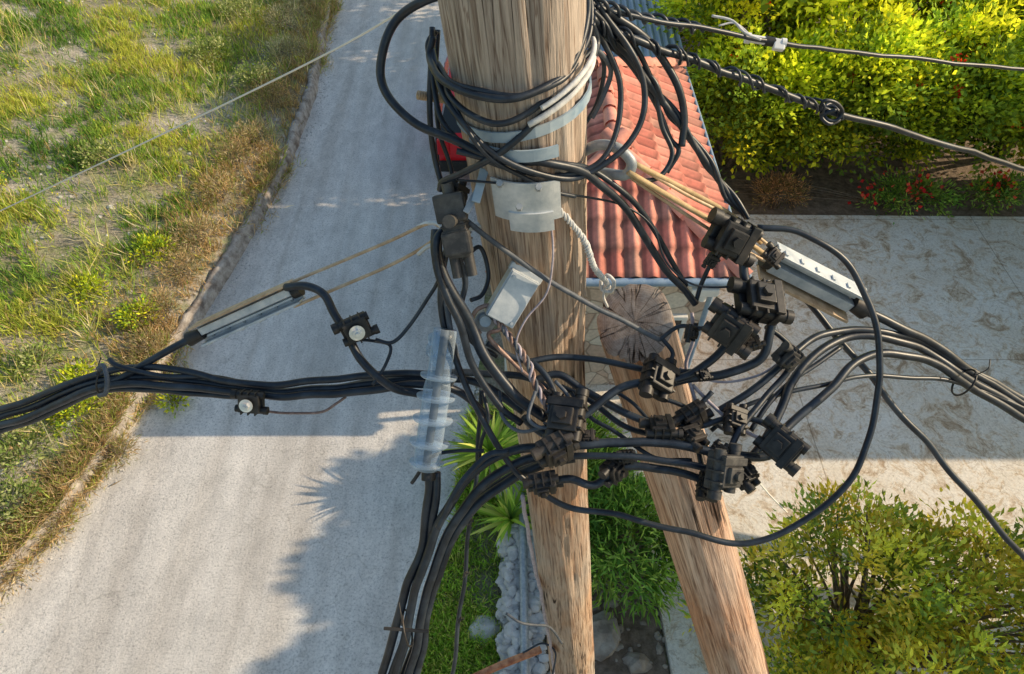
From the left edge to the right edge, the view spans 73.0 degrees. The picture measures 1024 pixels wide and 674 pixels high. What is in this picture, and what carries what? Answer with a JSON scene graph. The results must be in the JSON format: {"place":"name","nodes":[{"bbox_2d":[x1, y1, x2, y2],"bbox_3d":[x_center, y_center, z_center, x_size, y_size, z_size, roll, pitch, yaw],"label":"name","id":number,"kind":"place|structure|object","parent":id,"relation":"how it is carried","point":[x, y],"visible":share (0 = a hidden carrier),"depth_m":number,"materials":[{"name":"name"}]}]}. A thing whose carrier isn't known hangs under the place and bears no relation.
{"place":"outdoors","nodes":[
{"label":"outdoors","id":0,"kind":"place"},
{"bbox_2d":[0,12,396,210],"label":"thin telephone wire","id":1,"kind":"object","parent":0,"point":[325,54],"visible":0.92,"depth_m":3.34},
{"bbox_2d":[0,0,486,673],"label":"road","id":2,"kind":"structure","parent":0,"point":[212,536],"depth_m":8.97,"materials":[{"name":"concrete"}]},
{"bbox_2d":[0,0,478,666],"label":"loose stones","id":3,"kind":"object","parent":2,"relation":"on","point":[184,260],"visible":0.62,"depth_m":11.56,"materials":[{"name":"stone"}]},
{"bbox_2d":[435,56,467,171],"bbox_3d":[-0.550,-4.788,13.508,1.730,1.460,4.000,0,50,0],"label":"red car","id":4,"kind":"object","parent":2,"relation":"on","point":[459,162],"visible":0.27,"depth_m":12.33,"materials":[{"name":"paint"}]},
{"bbox_2d":[0,0,669,673],"bbox_3d":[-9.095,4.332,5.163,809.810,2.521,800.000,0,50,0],"label":"ground","id":5,"kind":"structure","parent":0,"point":[62,240],"depth_m":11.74,"materials":[{"name":"plant"}]},
{"bbox_2d":[0,471,52,536],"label":"bank shrub","id":6,"kind":"object","parent":5,"relation":"on","point":[11,485],"visible":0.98,"depth_m":8.24,"materials":[{"name":"green plant"}]},
{"bbox_2d":[0,416,63,487],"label":"bank shrub","id":7,"kind":"object","parent":5,"relation":"on","point":[7,439],"visible":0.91,"depth_m":8.62,"materials":[{"name":"green plant"}]},
{"bbox_2d":[1,336,70,388],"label":"bank shrub","id":8,"kind":"object","parent":5,"relation":"on","point":[31,355],"visible":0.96,"depth_m":9.44,"materials":[{"name":"green plant"}]},
{"bbox_2d":[0,0,320,456],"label":"dry weeds","id":9,"kind":"object","parent":5,"relation":"on","point":[104,188],"visible":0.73,"depth_m":12.23,"materials":[{"name":"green plant"}]},
{"bbox_2d":[0,2,331,591],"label":"roadside retaining wall","id":10,"kind":"structure","parent":5,"relation":"on","point":[222,270],"depth_m":11.03,"materials":[{"name":"concrete"}]},
{"bbox_2d":[0,0,344,624],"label":"wall weeds","id":11,"kind":"object","parent":5,"relation":"on","point":[72,465],"depth_m":9.02,"materials":[{"name":"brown plant"}]},
{"bbox_2d":[146,242,210,291],"bbox_3d":[-5.236,-1.132,10.816,1.115,0.663,1.105,0,50,0],"label":"dry bush","id":12,"kind":"object","parent":5,"relation":"on","point":[180,253],"visible":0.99,"depth_m":10.78,"materials":[{"name":"brown plant"}]},
{"bbox_2d":[162,209,226,256],"bbox_3d":[-5.230,-1.712,11.273,1.153,0.727,1.228,0,50,0],"label":"dry bush","id":13,"kind":"object","parent":5,"relation":"on","point":[189,220],"visible":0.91,"depth_m":11.23,"materials":[{"name":"brown plant"}]},
{"bbox_2d":[182,32,241,69],"bbox_3d":[-6.255,-5.981,14.601,1.246,0.884,1.272,0,50,0],"label":"bank shrub","id":14,"kind":"object","parent":5,"relation":"on","point":[195,53],"visible":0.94,"depth_m":14.47,"materials":[{"name":"green plant"}]},
{"bbox_2d":[180,164,256,221],"bbox_3d":[-5.067,-2.571,12.000,1.139,0.664,1.250,19,52,15],"label":"dry bush","id":15,"kind":"object","parent":5,"relation":"on","point":[221,186],"visible":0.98,"depth_m":11.95,"materials":[{"name":"brown plant"}]},
{"bbox_2d":[410,403,517,673],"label":"verge grass","id":16,"kind":"structure","parent":5,"relation":"on","point":[438,653],"depth_m":7.75,"materials":[{"name":"green plant"}]},
{"bbox_2d":[431,404,525,507],"bbox_3d":[-0.232,1.432,8.406,1.589,1.285,1.511,0,50,0],"label":"yucca plant","id":17,"kind":"object","parent":5,"relation":"on","point":[505,438],"visible":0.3,"depth_m":8.16,"materials":[{"name":"green plant"}]},
{"bbox_2d":[461,485,531,560],"bbox_3d":[-0.023,2.154,8.176,1.135,0.714,1.027,37,59,27],"label":"yucca plant","id":18,"kind":"object","parent":5,"relation":"on","point":[505,515],"visible":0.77,"depth_m":8.08,"materials":[{"name":"green plant"}]},
{"bbox_2d":[438,0,594,673],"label":"wooden utility pole","id":19,"kind":"object","parent":5,"relation":"on","point":[513,46],"visible":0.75,"depth_m":1.55,"materials":[{"name":"brown wood"}]},
{"bbox_2d":[416,221,481,255],"bbox_3d":[-0.129,-0.232,1.605,0.189,0.080,0.068,0,50,0],"label":"pole hook","id":20,"kind":"object","parent":19,"relation":"attached to","point":[422,250],"visible":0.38,"depth_m":1.59,"materials":[{"name":"metal"}]},
{"bbox_2d":[184,224,438,346],"bbox_3d":[-0.513,-0.135,1.730,0.706,0.387,0.086,-3,50,-3],"label":"tension clamp","id":21,"kind":"object","parent":20,"relation":"hanging from","point":[255,309],"visible":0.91,"depth_m":1.78,"materials":[{"name":"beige metal"}]},
{"bbox_2d":[76,338,186,399],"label":"power cable","id":22,"kind":"object","parent":21,"relation":"attached to","point":[166,351],"visible":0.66,"depth_m":1.83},
{"bbox_2d":[0,379,371,433],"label":"power cable","id":23,"kind":"object","parent":22,"relation":"attached to","point":[127,389],"visible":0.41,"depth_m":1.85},
{"bbox_2d":[0,380,492,428],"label":"power cable","id":24,"kind":"object","parent":23,"relation":"attached to","point":[87,390],"visible":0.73,"depth_m":1.80,"materials":[{"name":"rubber"}]},
{"bbox_2d":[0,374,524,420],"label":"power cable","id":25,"kind":"object","parent":22,"relation":"attached to","point":[506,400],"visible":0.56,"depth_m":1.81,"materials":[{"name":"rubber"}]},
{"bbox_2d":[0,364,547,412],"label":"power cable","id":26,"kind":"object","parent":25,"relation":"attached to","point":[225,381],"visible":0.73,"depth_m":1.78,"materials":[{"name":"rubber"}]},
{"bbox_2d":[230,389,268,415],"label":"piercing connector","id":27,"kind":"object","parent":26,"relation":"attached to","point":[251,401],"visible":1,"depth_m":1.75,"materials":[{"name":"black plastic"}]},
{"bbox_2d":[283,281,428,398],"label":"power cable","id":28,"kind":"object","parent":21,"relation":"attached to","point":[359,357],"visible":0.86,"depth_m":1.70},
{"bbox_2d":[330,311,380,346],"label":"piercing connector","id":29,"kind":"object","parent":28,"relation":"attached to","point":[355,328],"visible":1,"depth_m":1.66,"materials":[{"name":"black plastic"}]},
{"bbox_2d":[437,224,882,546],"bbox_3d":[0.360,0.119,1.651,1.063,0.590,0.548,0,50,0],"label":"power cable","id":30,"kind":"object","parent":20,"relation":"attached to","point":[854,473],"visible":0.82,"depth_m":1.67,"materials":[{"name":"rubber"}]},
{"bbox_2d":[426,0,591,102],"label":"power cable","id":31,"kind":"object","parent":19,"relation":"attached to","point":[477,95],"visible":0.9,"depth_m":1.25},
{"bbox_2d":[463,168,561,232],"bbox_3d":[0.002,-0.272,1.431,0.207,0.138,0.101,0,50,0],"label":"pole bracket","id":32,"kind":"object","parent":19,"relation":"attached to","point":[534,207],"visible":1,"depth_m":1.43,"materials":[{"name":"metal"}]},
{"bbox_2d":[484,260,542,327],"bbox_3d":[0.001,-0.097,1.618,0.087,0.148,0.151,37,59,27],"label":"metal junction box","id":33,"kind":"object","parent":19,"relation":"attached to","point":[513,293],"visible":0.94,"depth_m":1.59,"materials":[{"name":"metal"}]},
{"bbox_2d":[443,45,591,126],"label":"power cable","id":34,"kind":"object","parent":19,"relation":"attached to","point":[467,112],"visible":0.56,"depth_m":1.27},
{"bbox_2d":[437,21,600,191],"bbox_3d":[0.021,-0.412,1.356,0.345,0.319,0.127,-14,51,-11],"label":"power cable","id":35,"kind":"object","parent":19,"relation":"attached to","point":[513,142],"visible":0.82,"depth_m":1.32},
{"bbox_2d":[456,76,591,162],"bbox_3d":[0.021,-0.478,1.400,0.276,0.103,0.282,0,50,0],"label":"pole strap","id":36,"kind":"object","parent":19,"relation":"attached to","point":[545,153],"visible":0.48,"depth_m":1.33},
{"bbox_2d":[432,182,477,278],"bbox_3d":[-0.120,-0.223,1.471,0.073,0.179,0.143,-14,51,-11],"label":"inline cable connector","id":37,"kind":"object","parent":36,"relation":"attached to","point":[449,204],"visible":1,"depth_m":1.45,"materials":[{"name":"plastic"}]},
{"bbox_2d":[431,228,523,425],"bbox_3d":[-0.085,-0.003,1.568,0.074,0.428,0.301,-28,56,-22],"label":"power cable","id":38,"kind":"object","parent":37,"relation":"attached to","point":[469,357],"visible":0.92,"depth_m":1.55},
{"bbox_2d":[430,229,547,421],"bbox_3d":[-0.059,-0.009,1.588,0.370,0.397,0.068,37,59,27],"label":"power cable","id":39,"kind":"object","parent":37,"relation":"attached to","point":[511,391],"visible":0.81,"depth_m":1.60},
{"bbox_2d":[431,0,647,181],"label":"power cable","id":40,"kind":"object","parent":36,"relation":"attached to","point":[620,36],"visible":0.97,"depth_m":1.36,"materials":[{"name":"rubber"}]},
{"bbox_2d":[425,28,623,176],"bbox_3d":[0.019,-0.471,1.363,0.405,0.269,0.197,6,50,5],"label":"power cable","id":41,"kind":"object","parent":19,"relation":"attached to","point":[618,76],"visible":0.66,"depth_m":1.38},
{"bbox_2d":[376,0,698,306],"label":"power cable","id":42,"kind":"object","parent":19,"relation":"attached to","point":[401,15],"visible":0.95,"depth_m":1.37,"materials":[{"name":"rubber"}]},
{"bbox_2d":[527,36,596,126],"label":"cable","id":43,"kind":"object","parent":19,"relation":"attached to","point":[584,74],"visible":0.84,"depth_m":1.27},
{"bbox_2d":[467,219,659,341],"bbox_3d":[0.128,-0.117,1.586,0.470,0.316,0.026,8,50,7],"label":"steel messenger wire","id":44,"kind":"object","parent":19,"relation":"attached to","point":[506,251],"visible":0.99,"depth_m":1.58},
{"bbox_2d":[456,148,687,286],"bbox_3d":[0.157,-0.254,1.522,0.535,0.405,0.062,-3,50,-3],"label":"power cable","id":45,"kind":"object","parent":19,"relation":"attached to","point":[630,198],"visible":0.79,"depth_m":1.50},
{"bbox_2d":[586,139,636,180],"bbox_3d":[0.188,-0.382,1.490,0.166,0.104,0.031,23,54,18],"label":"pigtail hook","id":46,"kind":"object","parent":19,"relation":"attached to","point":[627,156],"visible":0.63,"depth_m":1.46,"materials":[{"name":"metal"}]},
{"bbox_2d":[630,170,872,322],"bbox_3d":[0.585,-0.231,1.653,0.675,0.462,0.098,3,50,2],"label":"tension clamp","id":47,"kind":"object","parent":46,"relation":"hanging from","point":[816,285],"visible":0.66,"depth_m":1.74,"materials":[{"name":"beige metal"}]},
{"bbox_2d":[593,9,749,219],"bbox_3d":[0.351,-0.467,1.479,0.418,0.470,0.082,5,50,4],"label":"twisted cable","id":48,"kind":"object","parent":47,"relation":"attached to","point":[613,43],"visible":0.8,"depth_m":1.54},
{"bbox_2d":[626,162,763,254],"bbox_3d":[0.440,-0.289,1.592,0.404,0.312,0.049,-5,50,-4],"label":"yellow pull strap","id":49,"kind":"object","parent":47,"relation":"attached to","point":[662,192],"visible":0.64,"depth_m":1.54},
{"bbox_2d":[750,333,1023,451],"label":"power cable","id":50,"kind":"object","parent":47,"relation":"attached to","point":[801,369],"visible":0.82,"depth_m":1.79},
{"bbox_2d":[710,373,1023,431],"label":"power cable","id":51,"kind":"object","parent":50,"relation":"attached to","point":[848,378],"visible":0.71,"depth_m":1.80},
{"bbox_2d":[785,349,1023,429],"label":"power cable","id":52,"kind":"object","parent":50,"relation":"attached to","point":[821,397],"visible":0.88,"depth_m":1.80,"materials":[{"name":"rubber"}]},
{"bbox_2d":[805,303,1023,560],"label":"power cable","id":53,"kind":"object","parent":47,"relation":"hanging from","point":[935,452],"visible":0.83,"depth_m":1.92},
{"bbox_2d":[867,311,1023,400],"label":"power cable","id":54,"kind":"object","parent":47,"relation":"attached to","point":[915,334],"visible":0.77,"depth_m":1.84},
{"bbox_2d":[610,8,1023,70],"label":"overhead wire","id":55,"kind":"object","parent":19,"relation":"attached to","point":[743,36],"visible":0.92,"depth_m":1.63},
{"bbox_2d":[593,0,687,146],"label":"power cable","id":56,"kind":"object","parent":55,"relation":"attached to","point":[662,59],"visible":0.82,"depth_m":1.45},
{"bbox_2d":[612,29,1023,171],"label":"overhead wire","id":57,"kind":"object","parent":19,"relation":"attached to","point":[665,51],"visible":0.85,"depth_m":1.65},
{"bbox_2d":[593,14,749,219],"bbox_3d":[0.352,-0.463,1.480,0.415,0.463,0.075,4,50,4],"label":"power cable","id":58,"kind":"object","parent":57,"relation":"attached to","point":[673,115],"visible":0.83,"depth_m":1.49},
{"bbox_2d":[601,21,839,117],"bbox_3d":[0.478,-0.574,1.501,0.677,0.338,0.044,-12,51,-10],"label":"wire wrap","id":59,"kind":"object","parent":57,"relation":"attached to","point":[654,41],"visible":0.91,"depth_m":1.47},
{"bbox_2d":[495,475,548,673],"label":"stone wall","id":60,"kind":"structure","parent":5,"relation":"on","point":[507,639],"depth_m":7.53,"materials":[{"name":"stone"}]},
{"bbox_2d":[518,480,528,673],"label":"drain pipe","id":61,"kind":"object","parent":60,"relation":"on","point":[524,641],"visible":0.71,"depth_m":7.54,"materials":[{"name":"metal"}]},
{"bbox_2d":[546,492,667,673],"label":"soil patch","id":62,"kind":"object","parent":5,"relation":"on","point":[636,634],"visible":0.18,"depth_m":7.63,"materials":[{"name":"soil"}]},
{"bbox_2d":[515,427,690,632],"bbox_3d":[1.151,2.002,7.803,2.500,1.496,2.425,0,50,0],"label":"oleander bush","id":63,"kind":"object","parent":62,"relation":"on","point":[614,498],"visible":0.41,"depth_m":7.40,"materials":[{"name":"green plant"}]},
{"bbox_2d":[592,610,620,661],"bbox_3d":[0.965,3.270,7.561,0.431,0.299,0.518,0,50,0],"label":"garden boulder","id":64,"kind":"object","parent":62,"relation":"on","point":[606,637],"visible":0.61,"depth_m":7.46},
{"bbox_2d":[587,0,682,57],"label":"metal roof shed","id":65,"kind":"structure","parent":5,"relation":"on","point":[658,36],"depth_m":12.11,"materials":[{"name":"blue metal"}]},
{"bbox_2d":[584,287,706,384],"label":"walls","id":66,"kind":"structure","parent":5,"relation":"on","point":[601,374],"depth_m":8.73,"materials":[{"name":"stone"}]},
{"bbox_2d":[586,66,751,368],"bbox_3d":[1.230,-1.672,10.150,2.960,2.400,4.789,0,50,0],"label":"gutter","id":67,"kind":"object","parent":66,"relation":"attached to","point":[652,282],"visible":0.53,"depth_m":7.73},
{"bbox_2d":[597,284,769,673],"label":"wooden brace pole","id":68,"kind":"object","parent":5,"relation":"on","point":[711,577],"visible":0.78,"depth_m":2.27,"materials":[{"name":"brown wood"}]},
{"bbox_2d":[638,353,680,402],"bbox_3d":[0.348,0.095,1.641,0.107,0.096,0.118,0,50,0],"label":"piercing connector","id":69,"kind":"object","parent":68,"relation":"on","point":[658,375],"visible":1,"depth_m":1.62,"materials":[{"name":"black plastic"}]},
{"bbox_2d":[585,345,726,418],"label":"power cable","id":70,"kind":"object","parent":69,"relation":"attached to","point":[611,393],"visible":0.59,"depth_m":1.64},
{"bbox_2d":[674,324,775,386],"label":"power cable","id":71,"kind":"object","parent":69,"relation":"attached to","point":[761,357],"visible":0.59,"depth_m":1.64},
{"bbox_2d":[726,276,794,325],"bbox_3d":[0.576,-0.086,1.601,0.145,0.100,0.104,0,50,0],"label":"piercing connector","id":72,"kind":"object","parent":71,"relation":"on","point":[762,301],"visible":0.97,"depth_m":1.58,"materials":[{"name":"black plastic"}]},
{"bbox_2d":[701,296,760,360],"bbox_3d":[0.504,-0.017,1.601,0.130,0.110,0.090,29,56,22],"label":"piercing connector","id":73,"kind":"object","parent":72,"relation":"attached to","point":[729,328],"visible":0.99,"depth_m":1.58,"materials":[{"name":"black plastic"}]},
{"bbox_2d":[739,265,749,280],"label":"power cable","id":74,"kind":"object","parent":72,"relation":"attached to","point":[744,273],"visible":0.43,"depth_m":1.62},
{"bbox_2d":[701,207,763,267],"bbox_3d":[0.503,-0.225,1.582,0.139,0.138,0.100,0,50,0],"label":"piercing connector","id":75,"kind":"object","parent":74,"relation":"on","point":[731,237],"visible":1,"depth_m":1.56,"materials":[{"name":"black plastic"}]},
{"bbox_2d":[750,168,812,213],"bbox_3d":[4.702,-2.535,12.021,1.191,0.855,1.015,0,50,0],"label":"dry brown shrub","id":76,"kind":"object","parent":5,"relation":"on","point":[788,182],"visible":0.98,"depth_m":11.97,"materials":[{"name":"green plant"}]},
{"bbox_2d":[638,0,1023,211],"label":"flowering hedge trees","id":77,"kind":"object","parent":5,"relation":"on","point":[964,104],"visible":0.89,"depth_m":10.96,"materials":[{"name":"green plant"}]},
{"bbox_2d":[681,0,1023,216],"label":"garden bed","id":78,"kind":"object","parent":5,"relation":"on","point":[823,178],"depth_m":12.77,"materials":[{"name":"soil"}]},
{"bbox_2d":[719,163,1023,224],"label":"border plant","id":79,"kind":"object","parent":5,"relation":"on","point":[899,184],"visible":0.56,"depth_m":12.01,"materials":[{"name":"green plant"}]},
{"bbox_2d":[398,602,412,647],"bbox_3d":[-0.274,0.743,1.783,0.022,0.138,0.096,-7,50,-6],"label":"cable tie","id":80,"kind":"object","parent":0,"point":[403,628],"visible":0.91,"depth_m":1.76,"materials":[{"name":"black plastic"}]},
{"bbox_2d":[378,481,432,673],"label":"power cable","id":81,"kind":"object","parent":80,"relation":"attached to","point":[403,599],"visible":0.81,"depth_m":1.75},
{"bbox_2d":[409,327,457,481],"bbox_3d":[-0.186,0.158,1.637,0.119,0.318,0.265,0,50,0],"label":"clear cable cover","id":82,"kind":"object","parent":81,"relation":"attached to","point":[428,471],"visible":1,"depth_m":1.63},
{"bbox_2d":[404,454,537,673],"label":"power cable","id":83,"kind":"object","parent":80,"relation":"attached to","point":[480,487],"visible":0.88,"depth_m":1.72,"materials":[{"name":"rubber"}]},
{"bbox_2d":[522,470,563,497],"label":"piercing connector","id":84,"kind":"object","parent":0,"point":[542,484],"visible":0.96,"depth_m":1.62,"materials":[{"name":"black plastic"}]},
{"bbox_2d":[556,462,723,489],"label":"power cable","id":85,"kind":"object","parent":84,"relation":"attached to","point":[599,482],"visible":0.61,"depth_m":1.63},
{"bbox_2d":[695,471,717,502],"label":"piercing connector","id":86,"kind":"object","parent":85,"relation":"attached to","point":[701,493],"visible":0.41,"depth_m":1.60,"materials":[{"name":"black plastic"}]},
{"bbox_2d":[703,443,747,499],"bbox_3d":[0.483,0.303,1.563,0.100,0.116,0.129,0,50,0],"label":"piercing connector","id":87,"kind":"object","parent":86,"relation":"on","point":[724,469],"visible":1,"depth_m":1.54,"materials":[{"name":"plastic"}]},
{"bbox_2d":[573,452,705,471],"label":"power cable","id":88,"kind":"object","parent":87,"relation":"attached to","point":[642,457],"visible":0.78,"depth_m":1.59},
{"bbox_2d":[739,458,760,493],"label":"piercing connector","id":89,"kind":"object","parent":87,"relation":"attached to","point":[751,481],"visible":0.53,"depth_m":1.58,"materials":[{"name":"black plastic"}]},
{"bbox_2d":[521,414,770,461],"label":"power cable","id":90,"kind":"object","parent":89,"relation":"attached to","point":[658,442],"visible":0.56,"depth_m":1.61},
{"bbox_2d":[392,443,535,673],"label":"power cable","id":91,"kind":"object","parent":90,"relation":"attached to","point":[426,560],"visible":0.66,"depth_m":1.72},
{"bbox_2d":[400,460,575,673],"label":"power cable","id":92,"kind":"object","parent":91,"relation":"attached to","point":[410,649],"visible":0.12,"depth_m":1.73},
{"bbox_2d":[413,462,544,673],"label":"power cable","id":93,"kind":"object","parent":92,"relation":"attached to","point":[482,499],"visible":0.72,"depth_m":1.72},
{"bbox_2d":[530,430,579,468],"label":"piercing connector","id":94,"kind":"object","parent":90,"relation":"attached to","point":[557,448],"visible":0.99,"depth_m":1.54,"materials":[{"name":"black plastic"}]},
{"bbox_2d":[542,388,589,442],"bbox_3d":[0.123,0.182,1.583,0.096,0.098,0.133,9,51,8],"label":"piercing connector","id":95,"kind":"object","parent":94,"relation":"attached to","point":[565,413],"visible":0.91,"depth_m":1.56,"materials":[{"name":"black plastic"}]},
{"bbox_2d":[753,413,810,476],"bbox_3d":[0.614,0.248,1.582,0.091,0.093,0.125,-36,58,-26],"label":"piercing connector","id":96,"kind":"object","parent":90,"relation":"attached to","point":[781,445],"visible":1,"depth_m":1.56,"materials":[{"name":"black plastic"}]},
{"bbox_2d":[728,370,791,448],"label":"power cable","id":97,"kind":"object","parent":87,"relation":"attached to","point":[768,393],"visible":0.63,"depth_m":1.67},
{"bbox_2d":[722,402,749,435],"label":"piercing connector","id":98,"kind":"object","parent":97,"relation":"attached to","point":[734,417],"visible":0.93,"depth_m":1.65,"materials":[{"name":"black plastic"}]},
{"bbox_2d":[653,415,768,429],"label":"power cable","id":99,"kind":"object","parent":98,"relation":"attached to","point":[719,420],"visible":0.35,"depth_m":1.67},
{"bbox_2d":[672,399,714,427],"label":"piercing connector","id":100,"kind":"object","parent":99,"relation":"attached to","point":[694,411],"visible":0.86,"depth_m":1.66,"materials":[{"name":"black plastic"}]},
{"bbox_2d":[678,423,709,452],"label":"piercing connector","id":101,"kind":"object","parent":100,"relation":"attached to","point":[695,435],"visible":0.92,"depth_m":1.62,"materials":[{"name":"black plastic"}]},
{"bbox_2d":[536,370,679,439],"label":"power cable","id":102,"kind":"object","parent":101,"relation":"attached to","point":[593,395],"visible":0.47,"depth_m":1.67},
{"bbox_2d":[639,414,683,439],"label":"piercing connector","id":103,"kind":"object","parent":102,"relation":"attached to","point":[662,427],"visible":1,"depth_m":1.62,"materials":[{"name":"black plastic"}]},
{"bbox_2d":[771,341,805,372],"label":"piercing connector","id":104,"kind":"object","parent":97,"relation":"attached to","point":[787,356],"visible":1,"depth_m":1.64,"materials":[{"name":"plastic"}]},
{"bbox_2d":[718,326,1023,411],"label":"power cable","id":105,"kind":"object","parent":104,"relation":"attached to","point":[774,371],"visible":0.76,"depth_m":1.78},
{"bbox_2d":[485,51,752,277],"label":"ridge tiles","id":106,"kind":"object","parent":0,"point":[610,114],"visible":0.27,"depth_m":8.01,"materials":[{"name":"tile"}]},
{"bbox_2d":[586,64,736,277],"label":"roof tiles","id":107,"kind":"object","parent":106,"relation":"attached to","point":[618,246],"visible":0.24,"depth_m":7.95,"materials":[{"name":"tile"}]},
{"bbox_2d":[585,214,1023,673],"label":"patio","id":108,"kind":"structure","parent":0,"point":[955,285],"depth_m":9.70,"materials":[{"name":"concrete"}]},
{"bbox_2d":[677,475,1023,673],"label":"garden shrub","id":109,"kind":"object","parent":108,"relation":"on","point":[914,629],"visible":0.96,"depth_m":6.42,"materials":[{"name":"green plant"}]},
{"bbox_3d":[-0.113,0.506,1.898,0.020,0.028,0.021,0,50,0],"label":"cable tie","id":110,"kind":"object","parent":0,"visible":0},
{"bbox_2d":[450,390,482,673],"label":"power cable","id":111,"kind":"object","parent":110,"relation":"attached to","point":[466,559],"visible":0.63,"depth_m":1.94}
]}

